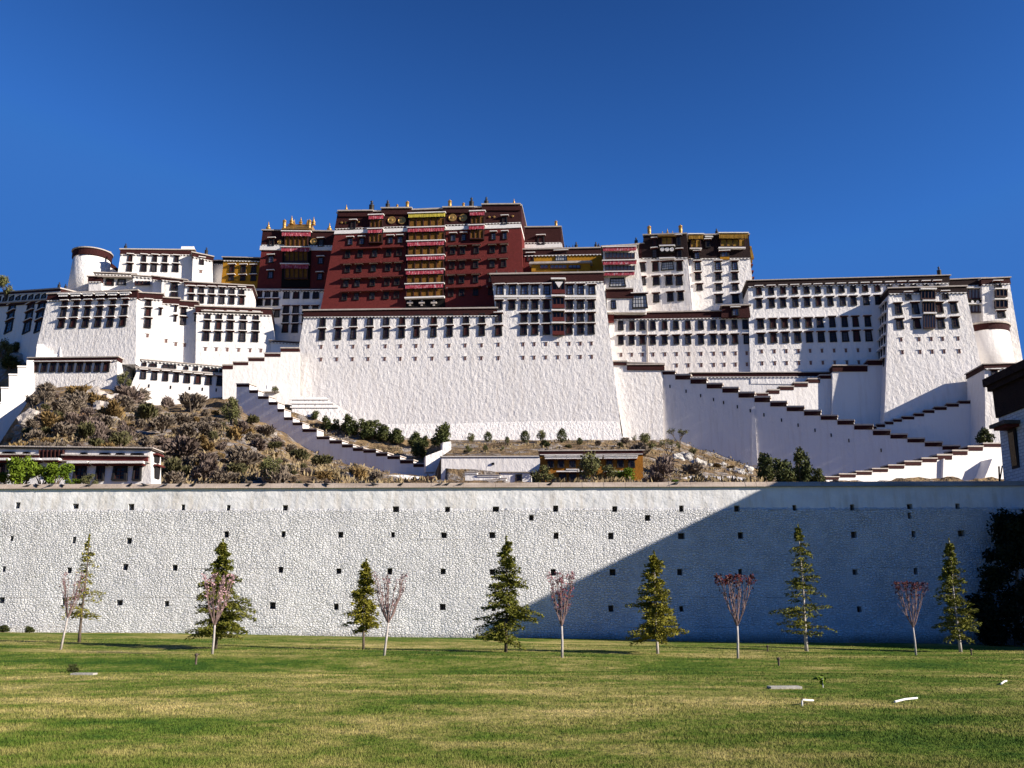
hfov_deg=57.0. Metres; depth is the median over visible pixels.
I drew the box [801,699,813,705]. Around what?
bent pipe
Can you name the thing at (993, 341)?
round bastion
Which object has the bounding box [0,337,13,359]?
bush
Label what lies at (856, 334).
window
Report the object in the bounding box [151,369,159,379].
window
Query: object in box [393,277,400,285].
window
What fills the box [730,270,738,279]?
window
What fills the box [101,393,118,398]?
rock
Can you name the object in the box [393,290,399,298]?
window
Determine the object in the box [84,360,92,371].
window
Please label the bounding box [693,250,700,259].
window
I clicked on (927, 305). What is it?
bay window
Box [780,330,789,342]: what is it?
window
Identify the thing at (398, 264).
window
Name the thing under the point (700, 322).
window
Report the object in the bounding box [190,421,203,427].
shrub
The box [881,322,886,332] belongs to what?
side window
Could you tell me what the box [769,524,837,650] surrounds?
cedar tree
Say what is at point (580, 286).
window
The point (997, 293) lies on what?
bay window
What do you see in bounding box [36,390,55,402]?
shrub
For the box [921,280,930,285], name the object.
window
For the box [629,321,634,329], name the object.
window
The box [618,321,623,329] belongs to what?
window
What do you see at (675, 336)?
window
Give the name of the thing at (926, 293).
bay window
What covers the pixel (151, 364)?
window
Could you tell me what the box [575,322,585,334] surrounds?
window
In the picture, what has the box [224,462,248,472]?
bush
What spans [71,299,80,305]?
window
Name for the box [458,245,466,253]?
window
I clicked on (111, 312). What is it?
window
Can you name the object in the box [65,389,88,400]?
bush
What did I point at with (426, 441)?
juniper
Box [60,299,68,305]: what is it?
window
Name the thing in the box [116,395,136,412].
shrub
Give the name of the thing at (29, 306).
window
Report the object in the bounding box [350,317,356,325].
window
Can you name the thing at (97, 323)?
window
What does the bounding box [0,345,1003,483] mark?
hillside
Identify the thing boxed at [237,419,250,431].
bush
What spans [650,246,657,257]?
window
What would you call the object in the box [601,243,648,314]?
balconied house
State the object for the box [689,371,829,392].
terrace wall
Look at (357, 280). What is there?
window
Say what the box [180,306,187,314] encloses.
window
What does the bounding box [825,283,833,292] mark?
window
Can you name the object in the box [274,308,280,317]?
window
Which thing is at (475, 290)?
window
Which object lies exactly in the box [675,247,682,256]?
window
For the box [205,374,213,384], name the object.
window
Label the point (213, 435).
shrub
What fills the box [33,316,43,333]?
window
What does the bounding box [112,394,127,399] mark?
bush
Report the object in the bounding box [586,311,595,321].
window
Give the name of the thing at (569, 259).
yellow hall
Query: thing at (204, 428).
shrub
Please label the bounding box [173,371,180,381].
window
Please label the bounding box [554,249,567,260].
window
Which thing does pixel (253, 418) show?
shrub
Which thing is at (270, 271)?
window
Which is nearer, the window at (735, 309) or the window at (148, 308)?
the window at (735, 309)
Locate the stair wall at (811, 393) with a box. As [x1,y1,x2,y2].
[755,374,830,414]
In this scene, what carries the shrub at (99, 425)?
on the hillside
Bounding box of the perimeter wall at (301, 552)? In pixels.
[0,481,1023,644]
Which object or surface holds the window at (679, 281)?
in the white tower at (664, 264)
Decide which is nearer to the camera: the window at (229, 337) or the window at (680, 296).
the window at (680, 296)
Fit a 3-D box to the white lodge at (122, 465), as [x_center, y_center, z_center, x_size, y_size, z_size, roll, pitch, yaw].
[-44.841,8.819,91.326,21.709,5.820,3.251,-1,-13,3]
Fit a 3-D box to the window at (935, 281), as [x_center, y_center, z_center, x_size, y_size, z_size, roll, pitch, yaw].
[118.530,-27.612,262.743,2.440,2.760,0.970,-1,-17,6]
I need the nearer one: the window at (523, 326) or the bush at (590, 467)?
the bush at (590, 467)
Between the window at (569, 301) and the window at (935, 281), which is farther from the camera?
the window at (569, 301)
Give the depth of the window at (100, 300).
277.53 m
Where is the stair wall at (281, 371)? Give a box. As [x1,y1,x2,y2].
[222,347,299,404]
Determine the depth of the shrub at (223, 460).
118.26 m
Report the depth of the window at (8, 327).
308.25 m
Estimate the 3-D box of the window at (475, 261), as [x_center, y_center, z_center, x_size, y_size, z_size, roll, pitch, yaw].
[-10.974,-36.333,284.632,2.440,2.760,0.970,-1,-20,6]
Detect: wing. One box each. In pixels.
[0,282,75,363]
[255,288,323,340]
[741,266,950,383]
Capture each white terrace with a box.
[259,382,279,396]
[290,397,361,429]
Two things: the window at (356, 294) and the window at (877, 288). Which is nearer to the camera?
the window at (877, 288)
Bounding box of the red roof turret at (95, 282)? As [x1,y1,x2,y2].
[86,275,102,290]
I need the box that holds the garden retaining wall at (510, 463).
[440,455,539,480]
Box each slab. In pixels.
[70,673,97,674]
[767,686,801,688]
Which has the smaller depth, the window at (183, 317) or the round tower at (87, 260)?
the window at (183, 317)
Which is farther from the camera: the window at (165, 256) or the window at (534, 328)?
the window at (165, 256)
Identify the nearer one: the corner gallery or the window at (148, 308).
the window at (148, 308)
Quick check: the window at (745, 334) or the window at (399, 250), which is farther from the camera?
the window at (399, 250)
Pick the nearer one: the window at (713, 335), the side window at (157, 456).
the side window at (157, 456)
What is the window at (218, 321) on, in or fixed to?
in the block at (227, 334)
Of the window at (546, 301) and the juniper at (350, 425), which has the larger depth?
the window at (546, 301)
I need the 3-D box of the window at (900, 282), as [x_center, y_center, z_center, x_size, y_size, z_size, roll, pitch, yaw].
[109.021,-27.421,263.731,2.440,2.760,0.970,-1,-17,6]
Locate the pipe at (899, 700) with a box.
[894,697,917,702]
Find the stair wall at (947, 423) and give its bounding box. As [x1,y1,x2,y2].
[873,400,970,446]
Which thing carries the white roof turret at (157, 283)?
on the corner gallery
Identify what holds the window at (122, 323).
in the bastion at (93, 323)
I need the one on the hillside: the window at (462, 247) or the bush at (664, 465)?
the bush at (664, 465)
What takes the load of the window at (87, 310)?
in the bastion at (93, 323)
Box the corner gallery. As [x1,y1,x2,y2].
[160,276,188,299]
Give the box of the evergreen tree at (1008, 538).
[963,507,1023,646]
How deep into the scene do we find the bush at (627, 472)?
157.38 m
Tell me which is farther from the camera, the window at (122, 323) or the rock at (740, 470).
the window at (122, 323)
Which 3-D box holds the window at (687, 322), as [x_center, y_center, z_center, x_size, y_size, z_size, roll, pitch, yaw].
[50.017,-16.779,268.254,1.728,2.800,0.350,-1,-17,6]
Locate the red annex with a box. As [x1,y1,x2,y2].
[524,221,563,247]
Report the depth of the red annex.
297.84 m
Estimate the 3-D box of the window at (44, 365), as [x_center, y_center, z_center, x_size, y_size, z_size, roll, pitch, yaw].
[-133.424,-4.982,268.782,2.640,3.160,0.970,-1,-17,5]
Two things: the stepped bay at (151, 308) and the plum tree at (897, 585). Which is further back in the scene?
the stepped bay at (151, 308)
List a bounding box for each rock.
[3,433,14,442]
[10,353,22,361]
[13,425,23,436]
[16,408,40,427]
[87,386,105,395]
[93,400,108,409]
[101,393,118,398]
[672,453,684,460]
[683,455,690,459]
[684,452,694,458]
[691,458,702,463]
[733,468,744,473]
[743,465,753,471]
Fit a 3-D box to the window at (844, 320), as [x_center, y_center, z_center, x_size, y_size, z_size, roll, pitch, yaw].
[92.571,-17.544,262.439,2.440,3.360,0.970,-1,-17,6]
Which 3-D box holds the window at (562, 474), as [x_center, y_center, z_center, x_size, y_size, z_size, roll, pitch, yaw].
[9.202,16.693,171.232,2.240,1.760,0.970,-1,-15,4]
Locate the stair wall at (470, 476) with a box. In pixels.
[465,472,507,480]
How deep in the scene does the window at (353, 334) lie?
273.90 m
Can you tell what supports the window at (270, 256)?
in the red tower at (294, 255)
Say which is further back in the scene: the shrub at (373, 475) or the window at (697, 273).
the window at (697, 273)
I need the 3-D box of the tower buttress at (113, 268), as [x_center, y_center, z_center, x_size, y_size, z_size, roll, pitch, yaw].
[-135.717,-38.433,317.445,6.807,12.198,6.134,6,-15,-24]
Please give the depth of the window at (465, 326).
270.51 m
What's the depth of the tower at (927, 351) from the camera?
250.42 m
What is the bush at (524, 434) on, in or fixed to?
on the hillside
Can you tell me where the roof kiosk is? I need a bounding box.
[719,304,750,318]
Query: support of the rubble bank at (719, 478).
on the hillside
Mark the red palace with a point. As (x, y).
(407, 256)
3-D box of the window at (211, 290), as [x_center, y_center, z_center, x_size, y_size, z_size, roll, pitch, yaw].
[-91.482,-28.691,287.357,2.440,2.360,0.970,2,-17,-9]
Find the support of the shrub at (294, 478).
on the hillside
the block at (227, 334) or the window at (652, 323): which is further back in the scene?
the block at (227, 334)
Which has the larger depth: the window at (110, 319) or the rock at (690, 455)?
the window at (110, 319)
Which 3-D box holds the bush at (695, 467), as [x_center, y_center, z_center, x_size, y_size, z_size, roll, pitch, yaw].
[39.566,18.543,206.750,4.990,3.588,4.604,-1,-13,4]
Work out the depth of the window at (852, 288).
265.21 m
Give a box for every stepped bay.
[136,292,164,371]
[162,296,180,361]
[179,300,199,362]
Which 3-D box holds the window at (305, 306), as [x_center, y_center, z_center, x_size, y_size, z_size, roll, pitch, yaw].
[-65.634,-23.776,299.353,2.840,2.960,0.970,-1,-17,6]
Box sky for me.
[0,0,1023,359]
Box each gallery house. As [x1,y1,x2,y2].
[27,356,132,391]
[131,359,222,404]
[949,277,981,322]
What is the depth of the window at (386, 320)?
274.16 m
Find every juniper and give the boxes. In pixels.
[311,410,319,419]
[321,415,331,430]
[330,419,339,430]
[340,413,358,436]
[357,418,373,439]
[364,419,380,440]
[374,424,390,442]
[389,428,404,444]
[407,431,422,446]
[410,439,426,458]
[421,435,429,447]
[430,422,451,446]
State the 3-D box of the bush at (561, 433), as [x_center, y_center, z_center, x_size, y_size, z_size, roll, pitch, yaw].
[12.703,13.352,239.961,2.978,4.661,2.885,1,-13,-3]
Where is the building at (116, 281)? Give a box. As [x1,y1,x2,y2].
[93,271,137,289]
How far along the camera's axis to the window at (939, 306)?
253.38 m
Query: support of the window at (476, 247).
in the red palace
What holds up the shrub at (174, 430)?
on the hillside
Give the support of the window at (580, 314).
in the white tower at (552, 333)
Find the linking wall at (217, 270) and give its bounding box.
[213,259,222,282]
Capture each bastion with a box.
[34,289,141,375]
[299,307,622,439]
[973,320,1014,363]
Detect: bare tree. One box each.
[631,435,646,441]
[658,438,680,455]
[666,428,687,452]
[688,447,697,461]
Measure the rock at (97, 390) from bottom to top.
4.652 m
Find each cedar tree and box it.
[61,534,106,642]
[185,538,256,648]
[341,558,381,649]
[471,535,544,651]
[625,550,688,653]
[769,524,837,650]
[931,537,982,651]
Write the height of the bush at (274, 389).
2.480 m
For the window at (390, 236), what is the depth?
290.85 m
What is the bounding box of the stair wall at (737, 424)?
[660,370,960,475]
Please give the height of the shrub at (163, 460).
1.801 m
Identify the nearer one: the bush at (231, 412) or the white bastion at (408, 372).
the bush at (231, 412)
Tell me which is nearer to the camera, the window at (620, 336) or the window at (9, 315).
the window at (620, 336)
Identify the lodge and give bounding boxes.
[0,445,164,483]
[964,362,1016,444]
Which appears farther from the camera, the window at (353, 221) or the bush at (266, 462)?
the window at (353, 221)
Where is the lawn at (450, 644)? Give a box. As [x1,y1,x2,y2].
[0,632,1023,767]
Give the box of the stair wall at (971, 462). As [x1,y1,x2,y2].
[825,443,1003,481]
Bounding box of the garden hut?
[498,472,531,482]
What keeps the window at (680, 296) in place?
in the white tower at (664, 264)
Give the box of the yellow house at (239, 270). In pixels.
[221,256,259,287]
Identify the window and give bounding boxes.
[0,458,10,474]
[2,451,15,453]
[3,317,14,334]
[5,308,15,323]
[6,300,16,314]
[21,317,32,334]
[23,308,33,321]
[24,458,42,464]
[25,301,34,313]
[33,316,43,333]
[33,361,39,371]
[34,307,44,318]
[36,298,44,312]
[39,361,48,371]
[42,458,62,465]
[48,361,57,371]
[56,317,66,327]
[57,361,66,371]
[59,306,68,316]
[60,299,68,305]
[66,360,75,371]
[67,461,90,479]
[68,317,78,327]
[70,306,79,316]
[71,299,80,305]
[75,360,83,371]
[81,316,90,327]
[83,298,92,304]
[83,305,92,315]
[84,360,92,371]
[89,461,108,480]
[93,316,103,326]
[93,360,101,371]
[95,305,104,315]
[96,298,104,304]
[101,360,111,371]
[105,278,113,285]
[105,316,114,326]
[106,461,129,480]
[107,304,116,315]
[108,298,117,304]
[117,279,125,284]
[118,315,127,326]
[120,304,129,314]
[121,297,129,303]
[126,262,133,271]
[126,461,146,480]
[127,253,133,261]
[139,368,147,378]
[140,253,147,261]
[140,262,148,271]
[143,316,152,327]
[144,298,152,305]
[144,306,152,316]
[149,363,156,366]
[150,262,158,271]
[151,253,158,261]
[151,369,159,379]
[153,453,163,463]
[154,464,164,478]
[158,306,163,314]
[160,262,168,271]
[162,254,168,261]
[162,370,170,380]
[170,281,179,290]
[170,292,177,296]
[172,262,179,271]
[173,254,180,262]
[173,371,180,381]
[179,315,187,324]
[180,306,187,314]
[183,372,191,382]
[187,285,195,292]
[187,293,195,299]
[194,373,202,383]
[197,285,205,292]
[197,293,205,302]
[199,256,205,264]
[202,329,210,340]
[203,319,211,329]
[205,310,211,318]
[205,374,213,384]
[208,285,215,293]
[208,293,215,303]
[214,330,222,340]
[215,319,223,329]
[215,374,222,385]
[216,310,223,318]
[218,286,225,293]
[218,294,226,303]
[225,329,234,341]
[226,319,234,329]
[227,273,235,280]
[227,310,234,319]
[228,263,235,272]
[228,286,235,293]
[228,294,235,303]
[238,274,246,280]
[238,286,245,293]
[238,294,245,304]
[238,330,247,341]
[239,263,247,272]
[239,320,247,329]
[240,310,246,319]
[249,264,257,272]
[249,273,257,280]
[251,320,260,329]
[251,330,259,341]
[253,311,260,319]
[256,289,262,296]
[257,297,263,305]
[263,289,270,296]
[263,297,271,305]
[266,269,274,278]
[267,237,275,245]
[267,254,274,262]
[271,289,279,296]
[271,297,279,305]
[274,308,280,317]
[281,304,290,312]
[281,313,289,321]
[281,322,289,332]
[282,289,290,298]
[290,322,299,332]
[291,289,300,298]
[291,304,299,312]
[291,313,299,321]
[301,289,310,298]
[301,304,309,312]
[310,304,319,308]
[311,289,319,298]
[315,271,323,279]
[316,255,324,263]
[317,237,324,246]
[317,327,326,339]
[319,317,325,326]
[333,327,342,339]
[335,316,341,325]
[341,292,348,300]
[342,278,349,286]
[343,264,350,272]
[345,249,350,257]
[346,236,353,244]
[349,219,356,228]
[349,326,357,339]
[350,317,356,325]
[353,278,360,286]
[353,292,359,299]
[355,263,362,271]
[357,249,363,257]
[358,235,365,244]
[365,326,373,338]
[367,317,372,325]
[368,291,375,299]
[369,263,377,271]
[369,278,376,285]
[371,248,378,256]
[381,326,390,338]
[383,277,390,285]
[383,291,389,298]
[383,315,389,324]
[384,262,391,270]
[385,248,392,256]
[386,234,394,243]
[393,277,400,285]
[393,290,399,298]
[394,262,401,270]
[396,234,403,242]
[396,248,402,255]
[397,325,406,337]
[399,315,404,324]
[412,325,420,337]
[413,315,419,324]
[429,324,437,336]
[430,314,436,323]
[445,324,453,336]
[446,314,452,323]
[447,274,454,283]
[447,287,453,296]
[448,260,455,268]
[449,232,456,241]
[449,245,456,254]
[457,274,465,283]
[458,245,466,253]
[458,260,465,268]
[458,288,465,295]
[460,232,466,240]
[461,323,470,335]
[463,313,468,323]
[471,274,479,282]
[472,244,479,253]
[472,259,479,267]
[472,287,478,295]
[477,323,486,335]
[478,313,484,322]
[487,287,493,294]
[488,244,495,252]
[488,259,495,267]
[490,230,496,239]
[493,324,503,335]
[494,298,503,309]
[494,311,503,321]
[495,283,504,294]
[500,243,507,252]
[500,258,507,266]
[501,214,508,223]
[501,230,508,239]
[507,283,517,294]
[507,298,516,309]
[515,474,521,481]
[518,323,528,334]
[519,283,529,294]
[519,298,528,309]
[519,311,528,321]
[526,252,534,260]
[530,283,539,294]
[530,298,539,309]
[530,311,539,321]
[530,323,539,334]
[536,234,545,244]
[541,298,550,309]
[541,311,550,321]
[541,323,550,334]
[542,283,551,294]
[545,458,555,467]
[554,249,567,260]
[556,458,566,467]
[556,471,566,480]
[564,311,574,321]
[565,282,574,294]
[565,298,574,308]
[565,322,573,334]
[567,457,577,467]
[567,471,578,480]
[575,298,584,308]
[575,311,584,321]
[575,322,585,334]
[576,282,585,294]
[577,472,585,480]
[586,298,595,308]
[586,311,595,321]
[586,322,595,334]
[587,283,596,294]
[604,457,614,466]
[609,278,625,286]
[611,300,616,308]
[615,457,625,467]
[616,334,624,344]
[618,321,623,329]
[626,457,636,467]
[627,334,635,344]
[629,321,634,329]
[631,292,648,308]
[638,334,646,344]
[639,261,646,271]
[639,321,644,329]
[641,275,646,284]
[648,334,656,344]
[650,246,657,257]
[650,260,658,271]
[650,320,655,329]
[651,236,657,246]
[651,274,660,285]
[651,291,660,302]
[659,259,674,270]
[660,333,668,344]
[662,320,667,329]
[664,273,673,285]
[665,290,674,301]
[672,333,680,344]
[673,320,678,329]
[674,234,681,245]
[674,273,683,285]
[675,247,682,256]
[675,259,683,270]
[676,289,684,300]
[684,333,691,343]
[685,320,690,329]
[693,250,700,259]
[693,259,701,270]
[693,271,701,280]
[695,282,703,290]
[696,333,704,343]
[698,320,703,329]
[704,238,711,247]
[709,332,717,343]
[710,320,716,329]
[713,259,722,270]
[714,271,722,280]
[714,282,722,290]
[714,293,723,302]
[719,249,730,256]
[719,332,727,343]
[720,320,725,329]
[730,259,738,269]
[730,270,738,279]
[730,293,739,302]
[730,306,740,315]
[730,332,738,343]
[731,282,739,290]
[732,320,737,328]
[742,320,748,328]
[742,332,748,343]
[754,285,762,294]
[754,297,763,307]
[755,317,764,328]
[756,332,765,343]
[766,284,775,294]
[767,297,775,307]
[768,317,777,328]
[768,331,777,342]
[778,284,786,294]
[778,296,787,306]
[779,317,789,327]
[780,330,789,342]
[790,284,798,293]
[790,296,799,306]
[791,316,800,327]
[792,330,802,342]
[802,283,810,293]
[802,296,811,306]
[803,316,813,327]
[804,330,813,342]
[813,283,821,293]
[814,295,822,306]
[815,316,824,327]
[816,330,825,341]
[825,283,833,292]
[825,295,834,305]
[827,315,836,327]
[828,329,837,341]
[837,282,845,292]
[838,295,846,305]
[839,315,848,326]
[840,329,849,341]
[848,282,857,292]
[849,294,857,305]
[850,314,859,326]
[851,328,861,341]
[860,282,869,291]
[861,294,870,304]
[862,314,871,326]
[863,328,873,341]
[872,281,881,291]
[873,294,880,304]
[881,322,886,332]
[884,281,893,287]
[893,301,903,314]
[894,317,904,328]
[897,281,905,286]
[903,291,912,299]
[908,280,917,285]
[909,301,919,313]
[911,317,921,328]
[919,288,936,299]
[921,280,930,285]
[921,300,935,312]
[922,312,936,328]
[932,279,941,285]
[935,301,944,313]
[936,316,945,328]
[940,290,949,299]
[948,300,958,312]
[949,315,960,327]
[989,368,1000,374]
[989,420,1019,468]
[992,280,1002,287]
[994,290,1007,297]
[994,300,1007,308]
[995,309,1006,317]
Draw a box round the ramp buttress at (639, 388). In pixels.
[613,360,664,439]
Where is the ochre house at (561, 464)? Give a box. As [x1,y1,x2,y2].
[538,449,644,482]
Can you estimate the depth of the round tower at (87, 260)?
304.17 m
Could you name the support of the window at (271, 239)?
in the red tower at (294, 255)
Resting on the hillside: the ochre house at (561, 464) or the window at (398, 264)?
the ochre house at (561, 464)
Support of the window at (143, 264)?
in the white block at (175, 263)
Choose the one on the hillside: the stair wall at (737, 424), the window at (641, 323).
the stair wall at (737, 424)
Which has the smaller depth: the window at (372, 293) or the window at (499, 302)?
the window at (499, 302)
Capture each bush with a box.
[0,275,14,299]
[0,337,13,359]
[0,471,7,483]
[0,625,10,631]
[1,353,19,369]
[6,455,34,483]
[12,342,19,351]
[24,429,47,440]
[24,626,34,632]
[25,461,56,483]
[35,381,55,391]
[35,413,55,425]
[44,462,74,483]
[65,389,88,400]
[65,478,81,483]
[81,473,98,483]
[88,438,104,445]
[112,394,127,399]
[117,371,131,386]
[117,421,136,436]
[137,387,151,403]
[158,434,200,458]
[189,465,202,476]
[218,396,240,424]
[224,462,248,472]
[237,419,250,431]
[256,455,282,478]
[271,386,277,393]
[271,435,286,447]
[312,470,333,480]
[463,445,472,453]
[466,433,473,441]
[483,431,491,441]
[520,430,530,442]
[530,465,555,482]
[536,430,545,442]
[539,439,550,446]
[556,428,567,442]
[576,437,582,444]
[577,450,601,479]
[594,464,618,478]
[616,467,634,479]
[620,437,630,443]
[629,441,649,455]
[639,433,656,451]
[642,471,666,481]
[649,453,674,476]
[681,461,703,473]
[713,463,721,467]
[755,452,777,481]
[770,458,796,481]
[793,446,812,481]
[809,468,826,481]
[975,427,995,442]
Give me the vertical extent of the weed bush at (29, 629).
0.443 m
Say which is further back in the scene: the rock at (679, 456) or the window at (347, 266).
the window at (347, 266)
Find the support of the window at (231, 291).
in the gallery block at (221, 294)
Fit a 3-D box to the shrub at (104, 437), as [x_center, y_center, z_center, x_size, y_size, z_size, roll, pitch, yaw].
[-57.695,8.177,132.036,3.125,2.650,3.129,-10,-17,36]
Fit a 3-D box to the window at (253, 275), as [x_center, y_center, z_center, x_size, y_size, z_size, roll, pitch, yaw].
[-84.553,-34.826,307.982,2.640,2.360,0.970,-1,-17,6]
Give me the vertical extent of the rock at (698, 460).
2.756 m
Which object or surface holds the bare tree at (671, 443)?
on the hillside
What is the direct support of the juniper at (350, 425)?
on the hillside
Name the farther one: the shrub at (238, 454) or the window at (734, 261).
the window at (734, 261)
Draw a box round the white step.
[36,344,57,356]
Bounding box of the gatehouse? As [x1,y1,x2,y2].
[982,360,1023,480]
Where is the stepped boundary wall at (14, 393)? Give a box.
[0,360,33,441]
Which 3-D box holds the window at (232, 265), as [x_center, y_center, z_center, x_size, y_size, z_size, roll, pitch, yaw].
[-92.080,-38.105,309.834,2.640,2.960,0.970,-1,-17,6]
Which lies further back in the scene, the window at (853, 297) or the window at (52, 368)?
the window at (52, 368)
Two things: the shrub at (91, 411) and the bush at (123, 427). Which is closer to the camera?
the bush at (123, 427)
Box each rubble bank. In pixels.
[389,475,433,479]
[683,476,754,479]
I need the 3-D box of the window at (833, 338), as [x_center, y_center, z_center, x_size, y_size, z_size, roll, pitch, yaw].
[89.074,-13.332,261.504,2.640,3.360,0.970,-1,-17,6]
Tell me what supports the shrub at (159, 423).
on the hillside
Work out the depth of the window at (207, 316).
279.50 m
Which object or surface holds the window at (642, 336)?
in the terrace wall block at (683, 342)
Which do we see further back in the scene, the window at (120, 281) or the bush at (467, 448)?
the window at (120, 281)
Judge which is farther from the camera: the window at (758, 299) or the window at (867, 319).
the window at (758, 299)
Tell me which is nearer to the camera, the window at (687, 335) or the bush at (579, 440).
the bush at (579, 440)
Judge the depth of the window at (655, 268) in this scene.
278.89 m
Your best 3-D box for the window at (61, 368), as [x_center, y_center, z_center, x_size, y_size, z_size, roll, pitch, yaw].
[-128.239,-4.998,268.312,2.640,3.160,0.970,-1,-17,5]
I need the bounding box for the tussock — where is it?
[66,663,79,671]
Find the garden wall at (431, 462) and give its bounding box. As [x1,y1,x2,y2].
[424,441,450,473]
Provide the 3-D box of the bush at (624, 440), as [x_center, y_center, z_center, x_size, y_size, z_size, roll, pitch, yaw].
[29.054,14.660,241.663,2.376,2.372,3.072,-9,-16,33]
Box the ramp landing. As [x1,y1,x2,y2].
[829,359,882,425]
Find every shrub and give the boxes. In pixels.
[9,440,30,445]
[21,427,30,433]
[24,418,40,428]
[25,393,41,408]
[27,439,55,445]
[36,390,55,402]
[38,409,64,428]
[41,403,49,409]
[41,426,51,435]
[41,436,54,442]
[49,398,75,413]
[49,441,66,445]
[50,421,77,436]
[53,410,65,417]
[61,411,91,425]
[63,384,92,393]
[64,393,88,410]
[74,421,95,440]
[79,407,96,417]
[88,391,107,406]
[88,432,109,442]
[91,418,109,435]
[96,398,125,417]
[97,441,117,446]
[99,415,115,427]
[108,430,132,446]
[111,384,144,402]
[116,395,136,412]
[133,402,158,421]
[134,419,146,427]
[134,432,142,437]
[138,435,153,446]
[145,413,178,433]
[152,437,159,444]
[158,436,172,444]
[161,395,175,407]
[161,455,171,464]
[163,471,187,483]
[164,456,182,472]
[171,426,177,434]
[172,413,193,425]
[177,391,207,411]
[177,422,198,436]
[181,455,197,465]
[181,464,192,475]
[182,412,198,420]
[189,457,219,480]
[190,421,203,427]
[191,459,199,467]
[193,416,199,422]
[195,434,208,445]
[196,451,218,462]
[197,422,212,434]
[199,415,213,421]
[200,409,209,415]
[201,441,214,450]
[206,421,221,428]
[208,431,218,439]
[208,467,241,483]
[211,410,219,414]
[213,417,222,422]
[216,441,227,449]
[217,451,225,457]
[220,458,228,462]
[221,401,243,417]
[224,444,264,464]
[225,424,243,440]
[243,427,254,433]
[245,431,262,440]
[246,413,259,423]
[246,437,267,450]
[258,424,275,436]
[260,464,291,482]
[266,441,282,448]
[285,443,297,451]
[289,448,310,460]
[291,476,297,481]
[300,467,312,475]
[310,454,333,465]
[348,466,368,480]
[368,471,383,481]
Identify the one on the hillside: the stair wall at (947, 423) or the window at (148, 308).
the stair wall at (947, 423)
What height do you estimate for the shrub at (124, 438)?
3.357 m
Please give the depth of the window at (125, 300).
276.45 m
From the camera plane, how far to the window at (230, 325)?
279.78 m
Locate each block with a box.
[118,244,195,280]
[183,281,257,306]
[191,248,213,281]
[194,305,274,365]
[268,339,299,352]
[609,310,749,373]
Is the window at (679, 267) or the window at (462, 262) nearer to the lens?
the window at (679, 267)
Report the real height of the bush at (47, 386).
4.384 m
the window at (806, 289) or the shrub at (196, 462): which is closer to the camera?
the shrub at (196, 462)
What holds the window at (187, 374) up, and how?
in the long gallery house at (158, 379)
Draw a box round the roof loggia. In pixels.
[131,274,152,291]
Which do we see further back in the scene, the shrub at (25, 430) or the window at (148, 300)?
the window at (148, 300)
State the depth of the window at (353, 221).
293.85 m
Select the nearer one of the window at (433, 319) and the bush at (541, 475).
the bush at (541, 475)
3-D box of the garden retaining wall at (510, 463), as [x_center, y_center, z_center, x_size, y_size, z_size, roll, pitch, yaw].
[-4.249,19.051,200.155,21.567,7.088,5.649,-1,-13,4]
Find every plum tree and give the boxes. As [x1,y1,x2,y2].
[59,571,86,649]
[201,572,236,653]
[370,571,408,655]
[546,571,575,657]
[714,573,757,658]
[891,581,928,654]
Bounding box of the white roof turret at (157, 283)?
[151,275,161,292]
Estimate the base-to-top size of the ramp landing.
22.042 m
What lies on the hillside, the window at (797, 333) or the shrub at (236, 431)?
the shrub at (236, 431)
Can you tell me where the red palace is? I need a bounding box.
[321,196,526,308]
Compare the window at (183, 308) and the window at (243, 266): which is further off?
the window at (243, 266)
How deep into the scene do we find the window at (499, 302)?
272.03 m
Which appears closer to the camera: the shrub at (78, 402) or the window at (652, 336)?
the shrub at (78, 402)
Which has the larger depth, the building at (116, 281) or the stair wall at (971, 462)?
the building at (116, 281)
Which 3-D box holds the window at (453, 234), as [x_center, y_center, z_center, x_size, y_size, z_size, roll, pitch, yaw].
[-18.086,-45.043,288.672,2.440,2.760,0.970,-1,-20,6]
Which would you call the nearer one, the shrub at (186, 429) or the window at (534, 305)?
the shrub at (186, 429)
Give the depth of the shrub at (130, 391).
231.73 m
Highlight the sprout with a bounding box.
[813,675,825,687]
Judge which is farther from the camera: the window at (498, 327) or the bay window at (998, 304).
the bay window at (998, 304)
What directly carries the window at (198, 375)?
in the long gallery house at (158, 379)
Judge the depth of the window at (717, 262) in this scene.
282.25 m
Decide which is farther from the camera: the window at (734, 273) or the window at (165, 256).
the window at (165, 256)
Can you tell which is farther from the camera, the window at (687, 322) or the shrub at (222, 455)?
the window at (687, 322)
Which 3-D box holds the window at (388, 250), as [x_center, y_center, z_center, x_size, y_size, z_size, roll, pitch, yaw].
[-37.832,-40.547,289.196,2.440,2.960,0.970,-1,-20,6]
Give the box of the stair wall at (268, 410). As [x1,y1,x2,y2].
[236,383,434,476]
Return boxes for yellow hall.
[522,242,602,271]
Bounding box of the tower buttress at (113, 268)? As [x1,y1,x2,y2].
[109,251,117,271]
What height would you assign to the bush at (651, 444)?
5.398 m
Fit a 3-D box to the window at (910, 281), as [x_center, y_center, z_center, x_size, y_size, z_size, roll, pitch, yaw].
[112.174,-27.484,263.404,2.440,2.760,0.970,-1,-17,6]
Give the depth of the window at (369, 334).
273.36 m
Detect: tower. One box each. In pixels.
[67,246,113,290]
[257,217,334,288]
[489,270,620,431]
[634,224,692,310]
[687,228,753,309]
[876,285,980,422]
[978,276,1022,361]
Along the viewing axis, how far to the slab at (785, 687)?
19.65 m

